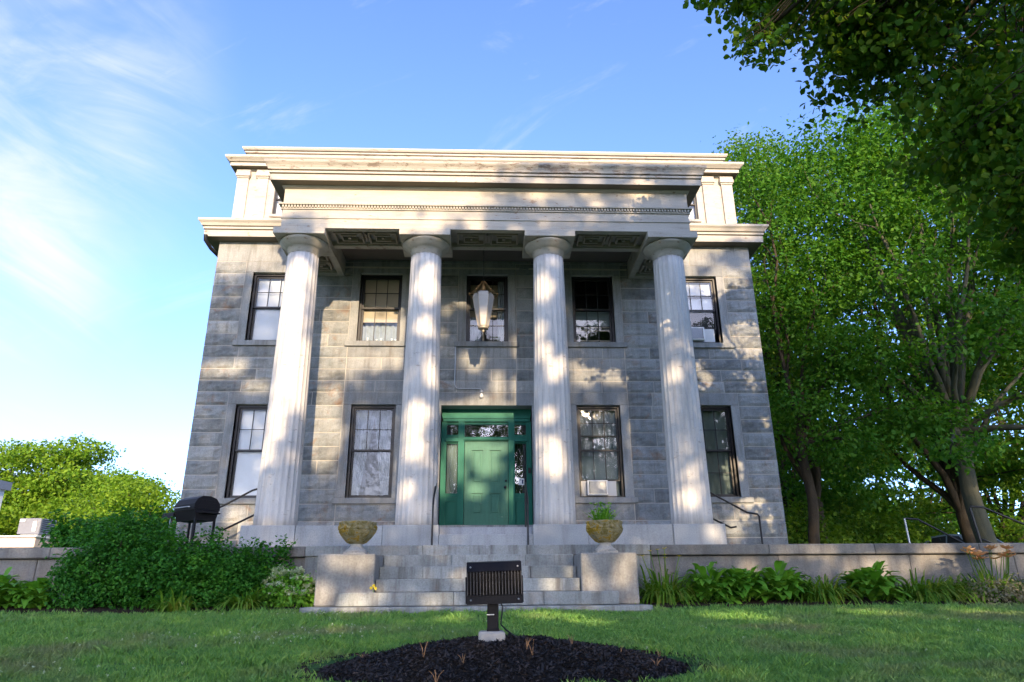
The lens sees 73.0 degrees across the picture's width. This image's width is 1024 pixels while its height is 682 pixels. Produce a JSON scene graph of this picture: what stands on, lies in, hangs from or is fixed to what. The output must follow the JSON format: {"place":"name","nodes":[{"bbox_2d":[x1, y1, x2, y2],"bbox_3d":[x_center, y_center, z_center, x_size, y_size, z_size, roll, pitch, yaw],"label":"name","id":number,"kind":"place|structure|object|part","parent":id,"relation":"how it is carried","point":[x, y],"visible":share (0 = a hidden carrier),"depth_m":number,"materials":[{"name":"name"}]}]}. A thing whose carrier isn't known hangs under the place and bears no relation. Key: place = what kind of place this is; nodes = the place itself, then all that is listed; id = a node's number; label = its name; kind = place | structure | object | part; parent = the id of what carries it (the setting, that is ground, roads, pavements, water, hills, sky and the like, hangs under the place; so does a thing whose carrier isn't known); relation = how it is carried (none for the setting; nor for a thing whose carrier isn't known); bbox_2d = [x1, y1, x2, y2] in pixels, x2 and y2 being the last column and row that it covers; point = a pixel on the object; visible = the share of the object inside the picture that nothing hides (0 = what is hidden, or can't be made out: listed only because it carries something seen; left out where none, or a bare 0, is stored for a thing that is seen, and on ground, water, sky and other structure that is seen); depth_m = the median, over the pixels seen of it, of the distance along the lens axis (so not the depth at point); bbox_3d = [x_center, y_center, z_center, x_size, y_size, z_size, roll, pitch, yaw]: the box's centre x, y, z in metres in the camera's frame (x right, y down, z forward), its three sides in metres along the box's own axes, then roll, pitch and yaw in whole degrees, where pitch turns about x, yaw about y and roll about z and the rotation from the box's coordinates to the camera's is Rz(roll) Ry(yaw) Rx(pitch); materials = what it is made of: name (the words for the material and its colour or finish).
{"place":"outdoors","nodes":[
{"label":"outdoors","id":0,"kind":"place"},
{"bbox_2d":[0,480,58,547],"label":"building","id":1,"kind":"structure","parent":0,"point":[22,541],"depth_m":28.41,"materials":[{"name":"white"}]},
{"bbox_2d":[17,518,56,536],"bbox_3d":[-20.165,7.940,29.378,0.910,0.720,1.130,0,-20,-2],"label":"rooftop unit","id":2,"kind":"object","parent":1,"relation":"on","point":[32,526],"visible":0.68,"depth_m":28.92,"materials":[{"name":"grey metal"}]},
{"bbox_2d":[0,0,1023,533],"label":"sky","id":3,"kind":"structure","parent":0,"point":[120,119],"materials":[{"name":"blue"}]},
{"bbox_2d":[0,599,1023,681],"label":"lawn","id":4,"kind":"structure","parent":0,"point":[332,661],"depth_m":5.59,"materials":[{"name":"plant"}]},
{"bbox_2d":[0,546,305,601],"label":"retaining wall","id":5,"kind":"structure","parent":4,"relation":"on","point":[29,564],"depth_m":11.41,"materials":[{"name":"stone"}]},
{"bbox_2d":[0,602,309,613],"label":"planting bed","id":6,"kind":"object","parent":4,"relation":"on","point":[100,609],"visible":0.22,"depth_m":10.29,"materials":[{"name":"brown soil"}]},
{"bbox_2d":[0,567,24,609],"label":"leafy clump","id":7,"kind":"object","parent":6,"relation":"on","point":[5,578],"visible":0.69,"depth_m":10.49,"materials":[{"name":"green plant"}]},
{"bbox_2d":[1,577,58,609],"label":"leafy clump","id":8,"kind":"object","parent":6,"relation":"on","point":[30,594],"visible":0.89,"depth_m":10.36,"materials":[{"name":"green plant"}]},
{"bbox_2d":[36,499,277,609],"bbox_3d":[-5.438,3.363,10.909,3.762,1.758,1.702,0,-20,-2],"label":"shrub","id":9,"kind":"object","parent":6,"relation":"on","point":[120,580],"visible":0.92,"depth_m":10.64,"materials":[{"name":"green plant"}]},
{"bbox_2d":[137,586,206,613],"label":"daylily clump","id":10,"kind":"object","parent":6,"relation":"on","point":[171,604],"visible":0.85,"depth_m":10.04,"materials":[{"name":"green plant"}]},
{"bbox_2d":[200,587,276,612],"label":"daylily clump","id":11,"kind":"object","parent":6,"relation":"on","point":[246,604],"visible":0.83,"depth_m":10.20,"materials":[{"name":"green plant"}]},
{"bbox_2d":[234,534,296,597],"bbox_3d":[-3.974,3.737,11.197,1.107,1.213,0.987,0,-20,-2],"label":"shrub","id":12,"kind":"object","parent":6,"relation":"on","point":[284,554],"visible":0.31,"depth_m":11.32,"materials":[{"name":"green plant"}]},
{"bbox_2d":[251,564,316,607],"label":"hydrangea","id":13,"kind":"object","parent":6,"relation":"on","point":[296,588],"visible":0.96,"depth_m":10.44,"materials":[{"name":"green plant"}]},
{"bbox_2d":[299,544,652,613],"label":"front staircase","id":14,"kind":"structure","parent":4,"relation":"on","point":[415,578],"depth_m":10.80,"materials":[{"name":"stone"}]},
{"bbox_2d":[314,554,383,606],"bbox_3d":[-2.506,3.752,10.845,0.858,0.739,1.215,0,-20,-2],"label":"stone pedestal","id":15,"kind":"object","parent":14,"relation":"on","point":[347,573],"visible":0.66,"depth_m":10.30,"materials":[{"name":"stone"}]},
{"bbox_2d":[338,520,377,553],"bbox_3d":[-2.432,3.100,10.862,0.603,0.500,0.603,0,-20,-2],"label":"stone urn","id":16,"kind":"object","parent":15,"relation":"on","point":[356,535],"visible":0.99,"depth_m":10.70,"materials":[{"name":"beige stone"}]},
{"bbox_2d":[573,552,639,603],"bbox_3d":[1.454,3.775,10.988,0.858,0.739,1.215,0,-20,-2],"label":"stone pedestal","id":17,"kind":"object","parent":14,"relation":"on","point":[618,571],"visible":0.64,"depth_m":10.44,"materials":[{"name":"stone"}]},
{"bbox_2d":[586,520,622,552],"bbox_3d":[1.476,3.122,11.004,0.603,0.500,0.603,0,-20,-2],"label":"stone urn","id":18,"kind":"object","parent":17,"relation":"on","point":[604,534],"visible":0.99,"depth_m":10.84,"materials":[{"name":"beige stone"}]},
{"bbox_2d":[584,501,617,519],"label":"urn fern","id":19,"kind":"object","parent":18,"relation":"on","point":[604,514],"visible":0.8,"depth_m":11.04,"materials":[{"name":"green plant"}]},
{"bbox_2d":[323,638,688,681],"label":"mulch mound","id":20,"kind":"object","parent":4,"relation":"on","point":[555,673],"visible":0.45,"depth_m":4.55,"materials":[{"name":"black wood"}]},
{"bbox_2d":[465,560,523,641],"bbox_3d":[-0.118,1.964,5.220,0.470,0.598,0.355,0,-20,-2],"label":"floodlight","id":21,"kind":"object","parent":20,"relation":"on","point":[492,585],"visible":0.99,"depth_m":5.12,"materials":[{"name":"metal"}]},
{"bbox_2d":[276,633,718,681],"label":"mulch chips","id":22,"kind":"object","parent":20,"relation":"on","point":[563,643],"visible":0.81,"depth_m":4.69,"materials":[{"name":"black wood"}]},
{"bbox_2d":[297,649,722,681],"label":"soil edge","id":23,"kind":"object","parent":4,"relation":"on","point":[306,668],"visible":0.09,"depth_m":5.42,"materials":[{"name":"brown soil"}]},
{"bbox_2d":[640,597,1023,607],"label":"planting bed","id":24,"kind":"object","parent":4,"relation":"on","point":[774,602],"visible":0.27,"depth_m":10.75,"materials":[{"name":"brown soil"}]},
{"bbox_2d":[635,547,720,606],"bbox_3d":[2.385,3.987,11.052,1.970,1.318,1.659,0,-20,-2],"label":"daylily clump","id":25,"kind":"object","parent":24,"relation":"on","point":[657,592],"visible":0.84,"depth_m":10.81,"materials":[{"name":"green plant"}]},
{"bbox_2d":[674,561,747,603],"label":"hosta plant","id":26,"kind":"object","parent":24,"relation":"on","point":[704,579],"visible":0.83,"depth_m":10.87,"materials":[{"name":"green plant"}]},
{"bbox_2d":[713,565,781,601],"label":"hosta plant","id":27,"kind":"object","parent":24,"relation":"on","point":[746,581],"visible":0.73,"depth_m":10.86,"materials":[{"name":"green plant"}]},
{"bbox_2d":[751,560,819,602],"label":"hosta plant","id":28,"kind":"object","parent":24,"relation":"on","point":[787,578],"visible":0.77,"depth_m":10.93,"materials":[{"name":"green plant"}]},
{"bbox_2d":[779,572,874,605],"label":"daylily clump","id":29,"kind":"object","parent":24,"relation":"on","point":[825,591],"visible":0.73,"depth_m":10.87,"materials":[{"name":"green plant"}]},
{"bbox_2d":[837,560,914,601],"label":"hosta plant","id":30,"kind":"object","parent":24,"relation":"on","point":[878,584],"visible":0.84,"depth_m":10.95,"materials":[{"name":"green plant"}]},
{"bbox_2d":[881,568,984,605],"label":"daylily clump","id":31,"kind":"object","parent":24,"relation":"on","point":[920,591],"visible":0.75,"depth_m":10.88,"materials":[{"name":"green plant"}]},
{"bbox_2d":[920,574,991,602],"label":"daylily clump","id":32,"kind":"object","parent":24,"relation":"on","point":[949,580],"visible":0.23,"depth_m":11.10,"materials":[{"name":"green plant"}]},
{"bbox_2d":[950,544,1023,604],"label":"daylily clump","id":33,"kind":"object","parent":24,"relation":"on","point":[1006,554],"visible":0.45,"depth_m":11.24,"materials":[{"name":"green plant"}]},
{"bbox_2d":[958,573,1023,603],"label":"ground cover plant","id":34,"kind":"object","parent":24,"relation":"on","point":[1020,597],"visible":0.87,"depth_m":10.84,"materials":[{"name":"green plant"}]},
{"bbox_2d":[1009,576,1023,599],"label":"daylily clump","id":35,"kind":"object","parent":24,"relation":"on","point":[1018,587],"visible":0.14,"depth_m":11.24,"materials":[{"name":"green plant"}]},
{"bbox_2d":[650,543,1023,596],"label":"retaining wall","id":36,"kind":"structure","parent":4,"relation":"on","point":[936,560],"depth_m":11.89,"materials":[{"name":"stone"}]},
{"bbox_2d":[786,460,904,522],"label":"tall tree","id":37,"kind":"object","parent":4,"relation":"on","point":[858,475],"depth_m":49.76,"materials":[{"name":"green plant"}]},
{"bbox_2d":[683,0,1023,293],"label":"overhanging tree","id":38,"kind":"object","parent":4,"relation":"on","point":[980,103],"visible":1,"depth_m":9.91,"materials":[{"name":"green plant"}]},
{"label":"terrace ground","id":39,"kind":"structure","parent":0,"visible":0},
{"bbox_2d":[0,438,67,535],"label":"leafy tree","id":40,"kind":"object","parent":39,"relation":"on","point":[5,475],"visible":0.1,"depth_m":42.60,"materials":[{"name":"green plant"}]},
{"bbox_2d":[0,432,127,537],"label":"leafy tree","id":41,"kind":"object","parent":39,"relation":"on","point":[73,469],"visible":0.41,"depth_m":40.80,"materials":[{"name":"green plant"}]},
{"bbox_2d":[38,509,160,547],"bbox_3d":[-8.092,3.904,13.899,2.360,0.926,1.542,11,-23,-28],"label":"shrub","id":42,"kind":"object","parent":39,"relation":"on","point":[58,531],"visible":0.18,"depth_m":13.44,"materials":[{"name":"green plant"}]},
{"bbox_2d":[29,467,173,535],"bbox_3d":[-21.712,9.989,37.997,7.859,6.746,8.144,16,-26,-38],"label":"leafy tree","id":43,"kind":"object","parent":39,"relation":"on","point":[95,490],"visible":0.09,"depth_m":37.60,"materials":[{"name":"green plant"}]},
{"bbox_2d":[30,472,180,546],"bbox_3d":[-15.807,7.942,28.687,7.062,4.917,7.258,0,-20,-2],"label":"leafy tree","id":44,"kind":"object","parent":39,"relation":"on","point":[141,499],"visible":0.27,"depth_m":28.03,"materials":[{"name":"green plant"}]},
{"bbox_2d":[99,502,176,546],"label":"shrub","id":45,"kind":"object","parent":39,"relation":"on","point":[149,517],"visible":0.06,"depth_m":18.07,"materials":[{"name":"green plant"}]},
{"bbox_2d":[161,496,220,546],"bbox_3d":[-6.262,3.604,13.409,1.294,1.110,0.610,-14,-24,33],"label":"barbecue grill","id":46,"kind":"object","parent":39,"relation":"on","point":[198,509],"visible":0.86,"depth_m":13.29,"materials":[{"name":"metal"}]},
{"bbox_2d":[190,488,256,541],"bbox_3d":[-5.995,3.737,14.390,1.259,1.340,0.062,0,-20,-2],"label":"handrail","id":47,"kind":"object","parent":39,"relation":"on","point":[227,503],"visible":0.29,"depth_m":14.43,"materials":[{"name":"black metal"}]},
{"bbox_2d":[175,146,787,546],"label":"stone mansion","id":48,"kind":"structure","parent":39,"relation":"on","point":[342,323],"depth_m":16.74,"materials":[{"name":"stone"}]},
{"bbox_2d":[215,392,269,503],"bbox_3d":[-6.202,2.569,16.714,1.660,2.714,0.325,0,-20,-2],"label":"window","id":49,"kind":"structure","parent":48,"relation":"in","point":[250,423],"depth_m":16.76,"materials":[{"name":"glass"}]},
{"bbox_2d":[232,262,286,345],"bbox_3d":[-6.228,-0.945,17.979,1.660,2.344,0.325,0,-20,-2],"label":"window","id":50,"kind":"structure","parent":48,"relation":"in","point":[267,289],"depth_m":18.03,"materials":[{"name":"black paint"}]},
{"bbox_2d":[269,191,281,216],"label":"attic window","id":51,"kind":"structure","parent":48,"relation":"in","point":[277,212],"depth_m":19.27,"materials":[{"name":"white paint"}]},
{"bbox_2d":[332,392,402,503],"bbox_3d":[-3.406,2.597,16.847,1.660,2.714,0.393,0,-20,-2],"label":"window","id":52,"kind":"structure","parent":48,"relation":"in","point":[387,419],"depth_m":16.90,"materials":[{"name":"glass"}]},
{"bbox_2d":[344,263,410,346],"bbox_3d":[-3.433,-0.901,18.157,1.660,2.344,0.488,0,-20,-2],"label":"window","id":53,"kind":"structure","parent":48,"relation":"in","point":[383,311],"depth_m":18.17,"materials":[{"name":"black paint"}]},
{"bbox_2d":[431,483,436,544],"bbox_3d":[-1.563,3.489,13.910,0.042,1.401,0.808,0,-20,-2],"label":"handrail","id":54,"kind":"object","parent":48,"relation":"attached to","point":[433,499],"visible":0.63,"depth_m":13.53,"materials":[{"name":"black metal"}]},
{"bbox_2d":[454,347,482,397],"bbox_3d":[-1.079,0.778,17.388,0.736,1.350,0.101,0,-20,-2],"label":"wall light","id":55,"kind":"object","parent":48,"relation":"attached to","point":[481,394],"visible":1,"depth_m":17.25,"materials":[{"name":"white plastic"}]},
{"bbox_2d":[468,250,497,332],"bbox_3d":[-0.686,-1.407,16.701,0.726,2.571,0.636,0,-20,-2],"label":"hanging lantern","id":56,"kind":"object","parent":48,"relation":"hanging from","point":[483,299],"visible":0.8,"depth_m":16.35,"materials":[{"name":"white glass"}]},
{"bbox_2d":[437,392,534,526],"bbox_3d":[-0.631,3.248,16.940,2.710,3.914,1.260,0,-20,-2],"label":"doorway","id":57,"kind":"structure","parent":48,"relation":"in","point":[486,456],"depth_m":17.08,"materials":[{"name":"green paint"}]},
{"bbox_2d":[454,264,518,346],"bbox_3d":[-0.657,-0.862,18.322,1.660,2.344,0.625,0,-20,-2],"label":"window","id":58,"kind":"structure","parent":48,"relation":"in","point":[504,305],"depth_m":18.21,"materials":[{"name":"black paint"}]},
{"bbox_2d":[524,482,528,544],"bbox_3d":[0.295,3.499,13.977,0.042,1.401,0.808,0,-20,-2],"label":"handrail","id":59,"kind":"object","parent":48,"relation":"attached to","point":[527,502],"visible":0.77,"depth_m":13.75,"materials":[{"name":"black metal"}]},
{"bbox_2d":[563,265,627,347],"bbox_3d":[2.124,-0.879,18.333,1.660,2.344,0.435,0,-20,-2],"label":"window","id":60,"kind":"structure","parent":48,"relation":"in","point":[586,318],"depth_m":18.31,"materials":[{"name":"black paint"}]},
{"bbox_2d":[581,480,616,495],"bbox_3d":[2.047,3.563,16.712,0.960,0.360,0.348,0,-20,-2],"label":"air conditioner","id":61,"kind":"object","parent":48,"relation":"attached to","point":[598,488],"visible":0.94,"depth_m":16.59,"materials":[{"name":"white plastic"}]},
{"bbox_2d":[570,393,637,502],"bbox_3d":[2.151,2.630,17.054,1.660,2.714,0.405,0,-20,-2],"label":"window","id":62,"kind":"structure","parent":48,"relation":"in","point":[596,433],"depth_m":17.14,"materials":[{"name":"glass"}]},
{"bbox_2d":[689,196,701,221],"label":"attic window","id":63,"kind":"structure","parent":48,"relation":"in","point":[693,217],"depth_m":19.69,"materials":[{"name":"white paint"}]},
{"bbox_2d":[691,327,714,342],"bbox_3d":[4.877,-0.143,18.049,0.830,0.360,0.348,0,-20,-2],"label":"air conditioner","id":64,"kind":"object","parent":48,"relation":"attached to","point":[700,334],"visible":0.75,"depth_m":17.94,"materials":[{"name":"white plastic"}]},
{"bbox_2d":[684,266,734,347],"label":"window","id":65,"kind":"structure","parent":48,"relation":"in","point":[701,292],"depth_m":18.51,"materials":[{"name":"black paint"}]},
{"bbox_2d":[699,393,753,502],"bbox_3d":[4.948,2.648,17.160,1.660,2.714,0.415,0,-20,-2],"label":"window","id":66,"kind":"structure","parent":48,"relation":"in","point":[718,452],"depth_m":17.22,"materials":[{"name":"glass"}]},
{"bbox_2d":[710,492,763,543],"bbox_3d":[4.678,3.797,14.775,1.259,1.340,0.062,0,-20,-2],"label":"handrail","id":67,"kind":"object","parent":39,"relation":"on","point":[730,503],"visible":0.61,"depth_m":14.79,"materials":[{"name":"black metal"}]},
{"bbox_2d":[757,295,805,542],"bbox_3d":[10.188,3.813,34.262,9.262,15.397,8.273,-10,-22,25],"label":"tall tree","id":68,"kind":"object","parent":39,"relation":"on","point":[785,466],"visible":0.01,"depth_m":31.89,"materials":[{"name":"green plant"}]},
{"bbox_2d":[711,126,917,538],"bbox_3d":[11.856,-0.597,29.278,9.599,20.294,9.196,-10,-22,24],"label":"tall tree","id":69,"kind":"object","parent":39,"relation":"on","point":[814,469],"visible":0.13,"depth_m":27.64,"materials":[{"name":"green plant"}]},
{"bbox_2d":[782,492,858,543],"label":"understory shrub","id":70,"kind":"object","parent":39,"relation":"on","point":[799,539],"visible":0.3,"depth_m":25.18,"materials":[{"name":"green plant"}]},
{"bbox_2d":[750,264,915,543],"bbox_3d":[14.225,4.045,38.471,14.913,17.756,14.007,0,-20,-2],"label":"tall tree","id":71,"kind":"object","parent":39,"relation":"on","point":[790,487],"visible":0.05,"depth_m":34.72,"materials":[{"name":"green plant"}]},
{"bbox_2d":[700,121,968,543],"bbox_3d":[9.358,-0.231,21.826,7.547,14.592,5.041,-10,-22,25],"label":"maple tree","id":72,"kind":"object","parent":39,"relation":"on","point":[802,418],"visible":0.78,"depth_m":21.49,"materials":[{"name":"green plant"}]},
{"bbox_2d":[777,391,910,542],"bbox_3d":[17.976,8.638,41.839,13.266,11.786,14.462,0,-20,-2],"label":"tall tree","id":73,"kind":"object","parent":39,"relation":"on","point":[866,489],"visible":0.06,"depth_m":36.94,"materials":[{"name":"green plant"}]},
{"bbox_2d":[787,474,912,542],"bbox_3d":[16.779,9.447,35.939,7.533,5.250,5.516,-4,-20,11],"label":"understory shrub","id":74,"kind":"object","parent":39,"relation":"on","point":[840,503],"visible":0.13,"depth_m":35.34,"materials":[{"name":"green plant"}]},
{"bbox_2d":[807,505,934,543],"bbox_3d":[14.335,7.877,27.678,5.453,2.686,3.896,0,-20,-2],"label":"understory shrub","id":75,"kind":"object","parent":39,"relation":"on","point":[887,535],"visible":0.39,"depth_m":27.17,"materials":[{"name":"green plant"}]},
{"bbox_2d":[798,469,958,541],"bbox_3d":[20.603,10.281,40.065,10.039,6.460,7.988,0,-20,-2],"label":"understory shrub","id":76,"kind":"object","parent":39,"relation":"on","point":[896,495],"visible":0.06,"depth_m":39.20,"materials":[{"name":"green plant"}]},
{"bbox_2d":[748,68,1023,542],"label":"beech tree","id":77,"kind":"object","parent":39,"relation":"on","point":[932,360],"visible":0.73,"depth_m":20.86,"materials":[{"name":"green plant"}]},
{"bbox_2d":[779,85,1023,542],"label":"tall tree","id":78,"kind":"object","parent":39,"relation":"on","point":[952,496],"visible":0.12,"depth_m":26.72,"materials":[{"name":"green plant"}]},
{"bbox_2d":[846,496,959,543],"bbox_3d":[18.299,9.030,32.322,7.026,3.599,4.667,0,-20,-2],"label":"understory shrub","id":79,"kind":"object","parent":39,"relation":"on","point":[925,532],"visible":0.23,"depth_m":32.19,"materials":[{"name":"green plant"}]},
{"bbox_2d":[821,395,1004,541],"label":"tall tree","id":80,"kind":"object","parent":39,"relation":"on","point":[908,475],"visible":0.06,"depth_m":46.82,"materials":[{"name":"green plant"}]},
{"bbox_2d":[840,278,1023,542],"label":"tall tree","id":81,"kind":"object","parent":39,"relation":"on","point":[1007,509],"visible":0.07,"depth_m":36.55,"materials":[{"name":"green plant"}]},
{"bbox_2d":[903,517,963,542],"bbox_3d":[11.514,5.220,18.236,2.240,1.122,0.056,0,-20,-2],"label":"stair rail","id":82,"kind":"object","parent":39,"relation":"on","point":[927,524],"visible":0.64,"depth_m":18.29,"materials":[{"name":"black metal"}]},
{"bbox_2d":[925,534,1002,542],"bbox_3d":[19.495,9.006,29.602,1.780,1.460,4.435,3,-20,-10],"label":"parked car","id":83,"kind":"object","parent":39,"relation":"on","point":[944,538],"visible":0.02,"depth_m":29.83,"materials":[{"name":"paint"}]},
{"bbox_3d":[19.468,8.638,29.879,1.659,0.440,2.760,3,-20,-10],"label":"window glass","id":84,"kind":"part","parent":83,"relation":"part of","materials":[{"name":"black glass"}]},
{"bbox_2d":[908,262,1023,507],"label":"tall tree","id":85,"kind":"object","parent":39,"relation":"on","point":[1007,477],"visible":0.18,"depth_m":26.12,"materials":[{"name":"green plant"}]},
{"bbox_2d":[969,505,1023,542],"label":"stair rail","id":86,"kind":"object","parent":39,"relation":"on","point":[975,524],"visible":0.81,"depth_m":17.95,"materials":[{"name":"black metal"}]},
{"bbox_2d":[986,496,1023,542],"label":"understory shrub","id":87,"kind":"object","parent":39,"relation":"on","point":[1011,524],"visible":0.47,"depth_m":30.79,"materials":[{"name":"green plant"}]}
]}

